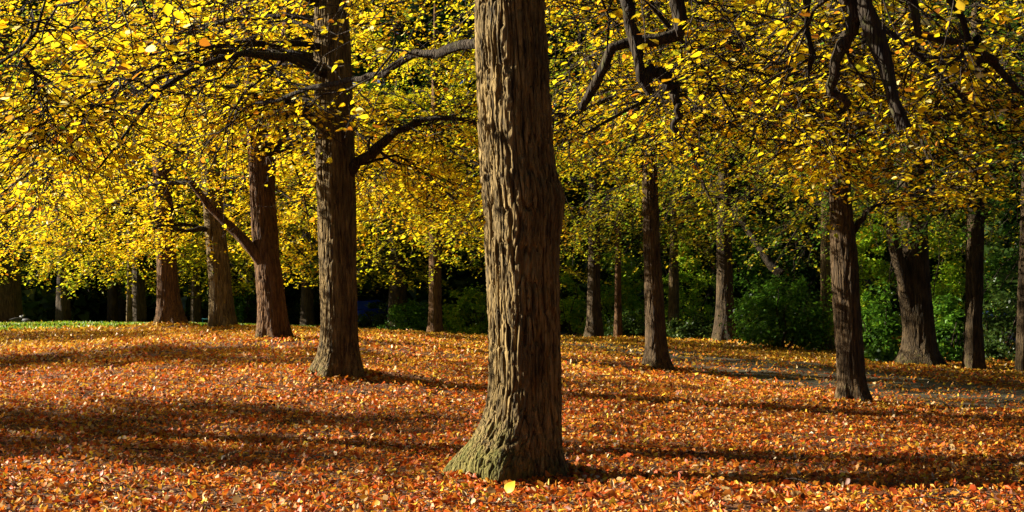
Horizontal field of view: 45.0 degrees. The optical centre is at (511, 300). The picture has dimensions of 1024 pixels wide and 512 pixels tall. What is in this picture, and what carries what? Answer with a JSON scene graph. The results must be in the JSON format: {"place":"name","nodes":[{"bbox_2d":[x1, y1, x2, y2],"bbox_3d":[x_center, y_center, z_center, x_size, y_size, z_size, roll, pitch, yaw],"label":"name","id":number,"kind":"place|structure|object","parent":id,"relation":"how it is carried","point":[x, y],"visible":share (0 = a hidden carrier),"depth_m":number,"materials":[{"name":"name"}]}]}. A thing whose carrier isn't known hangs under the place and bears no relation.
{"place":"outdoors","nodes":[
{"label":"outdoors","id":0,"kind":"place"},
{"bbox_2d":[0,319,448,331],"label":"lawn","id":1,"kind":"structure","parent":0,"point":[367,326],"depth_m":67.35,"materials":[{"name":"green plant"}]},
{"bbox_2d":[9,315,24,322],"bbox_3d":[-19.811,0.742,49.502,0.613,0.389,0.169,0,0,-17],"label":"bird","id":2,"kind":"object","parent":1,"relation":"on","point":[17,319],"visible":0.91,"depth_m":49.45},
{"bbox_2d":[19,315,31,321],"bbox_3d":[-19.605,0.777,49.802,0.613,0.389,0.169,0,0,20],"label":"bird","id":3,"kind":"object","parent":1,"relation":"on","point":[25,320],"visible":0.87,"depth_m":49.73},
{"bbox_2d":[20,59,126,320],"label":"tree","id":4,"kind":"object","parent":1,"relation":"on","point":[79,319],"depth_m":73.77,"materials":[{"name":"yellow plant"}]},
{"bbox_2d":[0,0,150,278],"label":"linden tree","id":5,"kind":"object","parent":1,"relation":"on","point":[12,212],"visible":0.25,"depth_m":44.80,"materials":[{"name":"yellow plant"}]},
{"bbox_2d":[69,153,98,318],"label":"tree","id":6,"kind":"object","parent":1,"relation":"on","point":[94,278],"visible":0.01,"depth_m":75.83,"materials":[{"name":"yellow plant"}]},
{"bbox_2d":[42,115,181,321],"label":"tree","id":7,"kind":"object","parent":1,"relation":"on","point":[122,310],"visible":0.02,"depth_m":67.80,"materials":[{"name":"plant"}]},
{"bbox_2d":[16,41,208,321],"bbox_3d":[-22.521,-6.044,62.929,15.072,14.912,12.867,0,0,0],"label":"tree","id":8,"kind":"object","parent":1,"relation":"on","point":[63,306],"visible":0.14,"depth_m":62.74,"materials":[{"name":"yellow plant"}]},
{"bbox_2d":[43,128,189,322],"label":"tree","id":9,"kind":"object","parent":1,"relation":"on","point":[112,303],"visible":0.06,"depth_m":65.79,"materials":[{"name":"grey plant"}]},
{"bbox_2d":[0,3,255,322],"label":"linden tree","id":10,"kind":"object","parent":1,"relation":"on","point":[139,308],"visible":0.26,"depth_m":57.21,"materials":[{"name":"yellow plant"}]},
{"bbox_2d":[37,8,229,322],"bbox_3d":[-17.462,-6.590,58.049,9.039,15.819,9.651,0,0,0],"label":"tree","id":11,"kind":"object","parent":1,"relation":"on","point":[129,314],"visible":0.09,"depth_m":56.91,"materials":[{"name":"yellow plant"}]},
{"bbox_2d":[146,297,155,321],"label":"evergreen shrub","id":12,"kind":"object","parent":1,"relation":"on","point":[151,312],"visible":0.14,"depth_m":71.59,"materials":[{"name":"green plant"}]},
{"bbox_2d":[115,14,249,323],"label":"tree","id":13,"kind":"object","parent":1,"relation":"on","point":[195,311],"visible":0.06,"depth_m":61.78,"materials":[{"name":"yellow plant"}]},
{"bbox_2d":[120,2,311,319],"bbox_3d":[-13.958,-6.532,60.359,9.551,15.937,9.594,0,0,-42],"label":"tree","id":14,"kind":"object","parent":1,"relation":"on","point":[178,192],"visible":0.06,"depth_m":58.30,"materials":[{"name":"yellow plant"}]},
{"bbox_2d":[232,280,256,322],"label":"evergreen shrub","id":15,"kind":"object","parent":1,"relation":"on","point":[239,306],"visible":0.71,"depth_m":63.63,"materials":[{"name":"green plant"}]},
{"bbox_2d":[126,71,377,323],"bbox_3d":[-13.470,-5.981,65.330,13.306,15.038,13.186,0,0,0],"label":"tree","id":16,"kind":"object","parent":1,"relation":"on","point":[253,320],"visible":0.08,"depth_m":64.64,"materials":[{"name":"yellow plant"}]},
{"bbox_2d":[145,0,452,325],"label":"linden tree","id":17,"kind":"object","parent":1,"relation":"on","point":[307,317],"visible":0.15,"depth_m":59.77,"materials":[{"name":"yellow plant"}]},
{"bbox_2d":[285,274,319,324],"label":"evergreen shrub","id":18,"kind":"object","parent":1,"relation":"on","point":[294,313],"visible":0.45,"depth_m":65.76,"materials":[{"name":"green plant"}]},
{"bbox_2d":[357,300,387,326],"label":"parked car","id":19,"kind":"object","parent":1,"relation":"on","point":[361,306],"visible":0.17,"depth_m":67.21,"materials":[{"name":"blue paint"}]},
{"bbox_2d":[358,296,387,328],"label":"evergreen shrub","id":20,"kind":"object","parent":1,"relation":"on","point":[377,319],"visible":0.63,"depth_m":59.73,"materials":[{"name":"green plant"}]},
{"bbox_2d":[377,297,442,331],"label":"evergreen shrub","id":21,"kind":"object","parent":1,"relation":"on","point":[416,323],"visible":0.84,"depth_m":54.70,"materials":[{"name":"green plant"}]},
{"bbox_2d":[88,0,883,176],"label":"sky","id":22,"kind":"structure","parent":0,"point":[463,0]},
{"bbox_2d":[0,179,1023,511],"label":"ground","id":23,"kind":"structure","parent":0,"point":[388,421],"depth_m":14.42,"materials":[{"name":"brown plant"}]},
{"bbox_2d":[43,498,52,502],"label":"fallen leaf","id":24,"kind":"object","parent":23,"relation":"on","point":[46,500],"visible":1,"depth_m":8.99,"materials":[{"name":"orange plant"}]},
{"bbox_2d":[0,1,179,322],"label":"old tree","id":25,"kind":"object","parent":23,"relation":"on","point":[10,301],"visible":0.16,"depth_m":55.56,"materials":[{"name":"yellow plant"}]},
{"bbox_2d":[0,0,192,214],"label":"linden tree","id":26,"kind":"object","parent":23,"relation":"on","point":[42,136],"visible":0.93,"depth_m":12.38,"materials":[{"name":"yellow plant"}]},
{"bbox_2d":[0,0,318,325],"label":"linden tree","id":27,"kind":"object","parent":23,"relation":"on","point":[169,307],"visible":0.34,"depth_m":41.74,"materials":[{"name":"yellow plant"}]},
{"bbox_2d":[167,497,175,503],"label":"fallen leaf","id":28,"kind":"object","parent":23,"relation":"on","point":[172,500],"visible":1,"depth_m":9.02,"materials":[{"name":"red plant"}]},
{"bbox_2d":[190,492,196,497],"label":"fallen leaf","id":29,"kind":"object","parent":23,"relation":"on","point":[194,494],"visible":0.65,"depth_m":9.51,"materials":[{"name":"orange plant"}]},
{"bbox_2d":[0,0,395,327],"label":"linden tree","id":30,"kind":"object","parent":23,"relation":"on","point":[222,311],"visible":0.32,"depth_m":34.74,"materials":[{"name":"yellow plant"}]},
{"bbox_2d":[232,495,240,502],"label":"fallen leaf","id":31,"kind":"object","parent":23,"relation":"on","point":[236,499],"visible":1,"depth_m":9.26,"materials":[{"name":"plant"}]},
{"bbox_2d":[1,0,583,340],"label":"linden tree","id":32,"kind":"object","parent":23,"relation":"on","point":[262,248],"visible":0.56,"depth_m":27.23,"materials":[{"name":"yellow plant"}]},
{"bbox_2d":[288,495,297,500],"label":"fallen leaf","id":33,"kind":"object","parent":23,"relation":"on","point":[292,497],"visible":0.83,"depth_m":9.42,"materials":[{"name":"orange plant"}]},
{"bbox_2d":[0,0,650,380],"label":"linden tree","id":34,"kind":"object","parent":23,"relation":"on","point":[339,164],"visible":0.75,"depth_m":19.08,"materials":[{"name":"yellow plant"}]},
{"bbox_2d":[280,61,484,329],"bbox_3d":[-5.283,-4.662,57.422,10.920,12.721,10.444,0,0,22],"label":"edge tree","id":35,"kind":"object","parent":23,"relation":"on","point":[397,292],"visible":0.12,"depth_m":57.63,"materials":[{"name":"yellow plant"}]},
{"bbox_2d":[282,3,610,333],"bbox_3d":[-2.793,-5.357,52.440,13.774,14.285,13.802,0,0,0],"label":"linden tree","id":36,"kind":"object","parent":23,"relation":"on","point":[435,321],"visible":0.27,"depth_m":51.77,"materials":[{"name":"yellow plant"}]},
{"bbox_2d":[442,281,488,334],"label":"evergreen shrub","id":37,"kind":"object","parent":23,"relation":"on","point":[478,303],"visible":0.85,"depth_m":55.68,"materials":[{"name":"green plant"}]},
{"bbox_2d":[486,486,495,493],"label":"fallen leaf","id":38,"kind":"object","parent":23,"relation":"on","point":[489,489],"visible":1,"depth_m":9.67,"materials":[{"name":"brown plant"}]},
{"bbox_2d":[504,481,514,492],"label":"fallen leaf","id":39,"kind":"object","parent":23,"relation":"on","point":[509,487],"visible":1,"depth_m":9.51,"materials":[{"name":"yellow plant"}]},
{"bbox_2d":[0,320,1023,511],"bbox_3d":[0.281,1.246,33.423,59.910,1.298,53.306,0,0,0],"label":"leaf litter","id":40,"kind":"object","parent":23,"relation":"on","point":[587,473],"visible":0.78,"depth_m":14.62,"materials":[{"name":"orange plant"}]},
{"bbox_2d":[538,495,545,500],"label":"fallen leaf","id":41,"kind":"object","parent":40,"relation":"on","point":[541,498],"visible":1,"depth_m":9.14,"materials":[{"name":"plant"}]},
{"bbox_2d":[557,491,564,495],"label":"fallen leaf","id":42,"kind":"object","parent":40,"relation":"on","point":[560,493],"visible":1,"depth_m":9.45,"materials":[{"name":"orange plant"}]},
{"bbox_2d":[609,498,615,504],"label":"fallen leaf","id":43,"kind":"object","parent":40,"relation":"on","point":[613,500],"visible":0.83,"depth_m":9.01,"materials":[{"name":"orange plant"}]},
{"bbox_2d":[689,494,696,501],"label":"fallen leaf","id":44,"kind":"object","parent":40,"relation":"on","point":[694,497],"visible":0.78,"depth_m":9.04,"materials":[{"name":"orange plant"}]},
{"bbox_2d":[723,489,730,495],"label":"fallen leaf","id":45,"kind":"object","parent":40,"relation":"on","point":[726,492],"visible":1,"depth_m":9.04,"materials":[{"name":"orange plant"}]},
{"bbox_2d":[778,493,783,500],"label":"fallen leaf","id":46,"kind":"object","parent":40,"relation":"on","point":[780,497],"visible":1,"depth_m":8.85,"materials":[{"name":"brown plant"}]},
{"bbox_2d":[791,491,798,495],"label":"fallen leaf","id":47,"kind":"object","parent":40,"relation":"on","point":[794,493],"visible":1,"depth_m":9.14,"materials":[{"name":"beige plant"}]},
{"bbox_2d":[0,0,1023,487],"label":"linden tree","id":48,"kind":"object","parent":23,"relation":"on","point":[516,434],"visible":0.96,"depth_m":10.60,"materials":[{"name":"brown plant"}]},
{"bbox_2d":[9,0,1023,331],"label":"wood","id":49,"kind":"object","parent":23,"relation":"on","point":[39,302],"visible":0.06,"depth_m":69.42,"materials":[{"name":"green plant"}]},
{"bbox_2d":[559,257,586,336],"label":"evergreen shrub","id":50,"kind":"object","parent":23,"relation":"on","point":[568,305],"visible":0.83,"depth_m":55.60,"materials":[{"name":"green plant"}]},
{"bbox_2d":[439,0,732,336],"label":"edge tree","id":51,"kind":"object","parent":23,"relation":"on","point":[594,325],"visible":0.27,"depth_m":47.78,"materials":[{"name":"yellow plant"}]},
{"bbox_2d":[607,490,614,495],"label":"fallen leaf","id":52,"kind":"object","parent":23,"relation":"on","point":[612,492],"visible":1,"depth_m":9.30,"materials":[{"name":"brown plant"}]},
{"bbox_2d":[575,246,664,334],"bbox_3d":[4.933,-0.489,57.886,4.647,4.701,4.074,0,0,0],"label":"evergreen shrub","id":53,"kind":"object","parent":23,"relation":"on","point":[631,301],"visible":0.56,"depth_m":57.43,"materials":[{"name":"green plant"}]},
{"bbox_2d":[603,308,644,336],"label":"evergreen shrub","id":54,"kind":"object","parent":23,"relation":"on","point":[634,327],"visible":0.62,"depth_m":49.61,"materials":[{"name":"green plant"}]},
{"bbox_2d":[313,0,950,372],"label":"linden tree","id":55,"kind":"object","parent":23,"relation":"on","point":[656,355],"visible":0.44,"depth_m":25.51,"materials":[{"name":"yellow plant"}]},
{"bbox_2d":[550,26,716,336],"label":"edge tree","id":56,"kind":"object","parent":23,"relation":"on","point":[618,330],"visible":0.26,"depth_m":48.85,"materials":[{"name":"yellow plant"}]},
{"bbox_2d":[661,226,716,328],"bbox_3d":[8.745,-0.926,60.055,4.121,5.476,3.389,0,0,0],"label":"evergreen shrub","id":57,"kind":"object","parent":23,"relation":"on","point":[684,279],"visible":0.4,"depth_m":59.83,"materials":[{"name":"green plant"}]},
{"bbox_2d":[665,312,713,339],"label":"evergreen shrub","id":58,"kind":"object","parent":23,"relation":"on","point":[693,331],"visible":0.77,"depth_m":46.59,"materials":[{"name":"green plant"}]},
{"bbox_2d":[585,60,799,331],"bbox_3d":[7.605,-4.581,54.611,9.150,12.997,9.631,0,0,0],"label":"edge tree","id":59,"kind":"object","parent":23,"relation":"on","point":[673,301],"visible":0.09,"depth_m":54.80,"materials":[{"name":"yellow plant"}]},
{"bbox_2d":[425,0,1023,405],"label":"linden tree","id":60,"kind":"object","parent":23,"relation":"on","point":[852,384],"visible":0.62,"depth_m":17.46,"materials":[{"name":"yellow plant"}]},
{"bbox_2d":[720,480,728,485],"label":"fallen leaf","id":61,"kind":"object","parent":23,"relation":"on","point":[724,482],"visible":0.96,"depth_m":9.90,"materials":[{"name":"brown plant"}]},
{"bbox_2d":[565,2,896,341],"bbox_3d":[8.041,-4.804,44.933,12.429,13.062,12.346,0,0,0],"label":"edge tree","id":62,"kind":"object","parent":23,"relation":"on","point":[724,281],"visible":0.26,"depth_m":44.74,"materials":[{"name":"yellow plant"}]},
{"bbox_2d":[701,215,819,335],"bbox_3d":[10.704,-1.004,51.989,5.364,5.523,4.305,0,0,27],"label":"evergreen shrub","id":63,"kind":"object","parent":23,"relation":"on","point":[755,268],"visible":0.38,"depth_m":51.84,"materials":[{"name":"green plant"}]},
{"bbox_2d":[766,492,773,498],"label":"fallen leaf","id":64,"kind":"object","parent":23,"relation":"on","point":[769,494],"visible":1,"depth_m":8.92,"materials":[{"name":"orange plant"}]},
{"bbox_2d":[710,264,834,351],"bbox_3d":[8.796,0.281,40.026,4.516,2.937,3.172,0,0,0],"label":"evergreen shrub","id":65,"kind":"object","parent":23,"relation":"on","point":[803,321],"visible":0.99,"depth_m":39.60,"materials":[{"name":"green plant"}]},
{"bbox_2d":[783,479,790,485],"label":"fallen leaf","id":66,"kind":"object","parent":23,"relation":"on","point":[787,481],"visible":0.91,"depth_m":10.01,"materials":[{"name":"brown plant"}]},
{"bbox_2d":[795,498,801,505],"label":"fallen leaf","id":67,"kind":"object","parent":23,"relation":"on","point":[799,501],"visible":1,"depth_m":8.49,"materials":[{"name":"orange plant"}]},
{"bbox_2d":[673,0,1009,351],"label":"edge tree","id":68,"kind":"object","parent":23,"relation":"on","point":[825,270],"visible":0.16,"depth_m":40.80,"materials":[{"name":"yellow plant"}]},
{"bbox_2d":[666,0,1023,367],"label":"old tree","id":69,"kind":"object","parent":23,"relation":"on","point":[919,344],"visible":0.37,"depth_m":31.18,"materials":[{"name":"yellow plant"}]},
{"bbox_2d":[819,213,901,349],"bbox_3d":[11.204,-0.510,38.773,3.001,4.692,3.100,0,0,0],"label":"evergreen shrub","id":70,"kind":"object","parent":23,"relation":"on","point":[877,268],"visible":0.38,"depth_m":38.67,"materials":[{"name":"green plant"}]},
{"bbox_2d":[861,274,901,361],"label":"evergreen shrub","id":71,"kind":"object","parent":23,"relation":"on","point":[879,334],"visible":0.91,"depth_m":33.66,"materials":[{"name":"green plant"}]},
{"bbox_2d":[740,0,1023,369],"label":"edge tree","id":72,"kind":"object","parent":23,"relation":"on","point":[973,356],"visible":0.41,"depth_m":30.81,"materials":[{"name":"yellow plant"}]},
{"bbox_2d":[889,487,896,493],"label":"fallen leaf","id":73,"kind":"object","parent":23,"relation":"on","point":[893,490],"visible":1,"depth_m":9.71,"materials":[{"name":"orange plant"}]},
{"bbox_2d":[810,0,1023,373],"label":"edge tree","id":74,"kind":"object","parent":23,"relation":"on","point":[1019,359],"visible":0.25,"depth_m":29.91,"materials":[{"name":"yellow plant"}]},
{"bbox_2d":[877,210,1018,349],"bbox_3d":[14.278,-0.623,40.988,2.939,4.992,5.093,0,0,-32],"label":"evergreen shrub","id":75,"kind":"object","parent":23,"relation":"on","point":[950,275],"visible":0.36,"depth_m":40.81,"materials":[{"name":"green plant"}]},
{"bbox_2d":[932,288,991,361],"bbox_3d":[12.279,0.758,34.859,2.122,2.266,1.774,0,0,-25],"label":"evergreen shrub","id":76,"kind":"object","parent":23,"relation":"on","point":[953,316],"visible":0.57,"depth_m":34.82,"materials":[{"name":"green plant"}]},
{"bbox_2d":[970,484,975,490],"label":"fallen leaf","id":77,"kind":"object","parent":23,"relation":"on","point":[972,487],"visible":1,"depth_m":9.80,"materials":[{"name":"orange plant"}]},
{"bbox_2d":[954,198,1019,343],"bbox_3d":[17.237,-1.041,42.624,2.910,5.794,4.444,0,0,0],"label":"evergreen shrub","id":78,"kind":"object","parent":23,"relation":"on","point":[996,265],"visible":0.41,"depth_m":42.79,"materials":[{"name":"green plant"}]},
{"bbox_2d":[982,277,1016,360],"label":"evergreen shrub","id":79,"kind":"object","parent":23,"relation":"on","point":[998,347],"visible":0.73,"depth_m":36.65,"materials":[{"name":"green plant"}]},
{"bbox_2d":[446,329,1023,410],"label":"path","id":80,"kind":"structure","parent":0,"point":[916,384],"depth_m":25.50,"materials":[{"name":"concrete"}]},
{"bbox_2d":[946,311,1015,342],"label":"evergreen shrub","id":81,"kind":"object","parent":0,"point":[991,327],"visible":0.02,"depth_m":46.21,"materials":[{"name":"green plant"}]}
]}

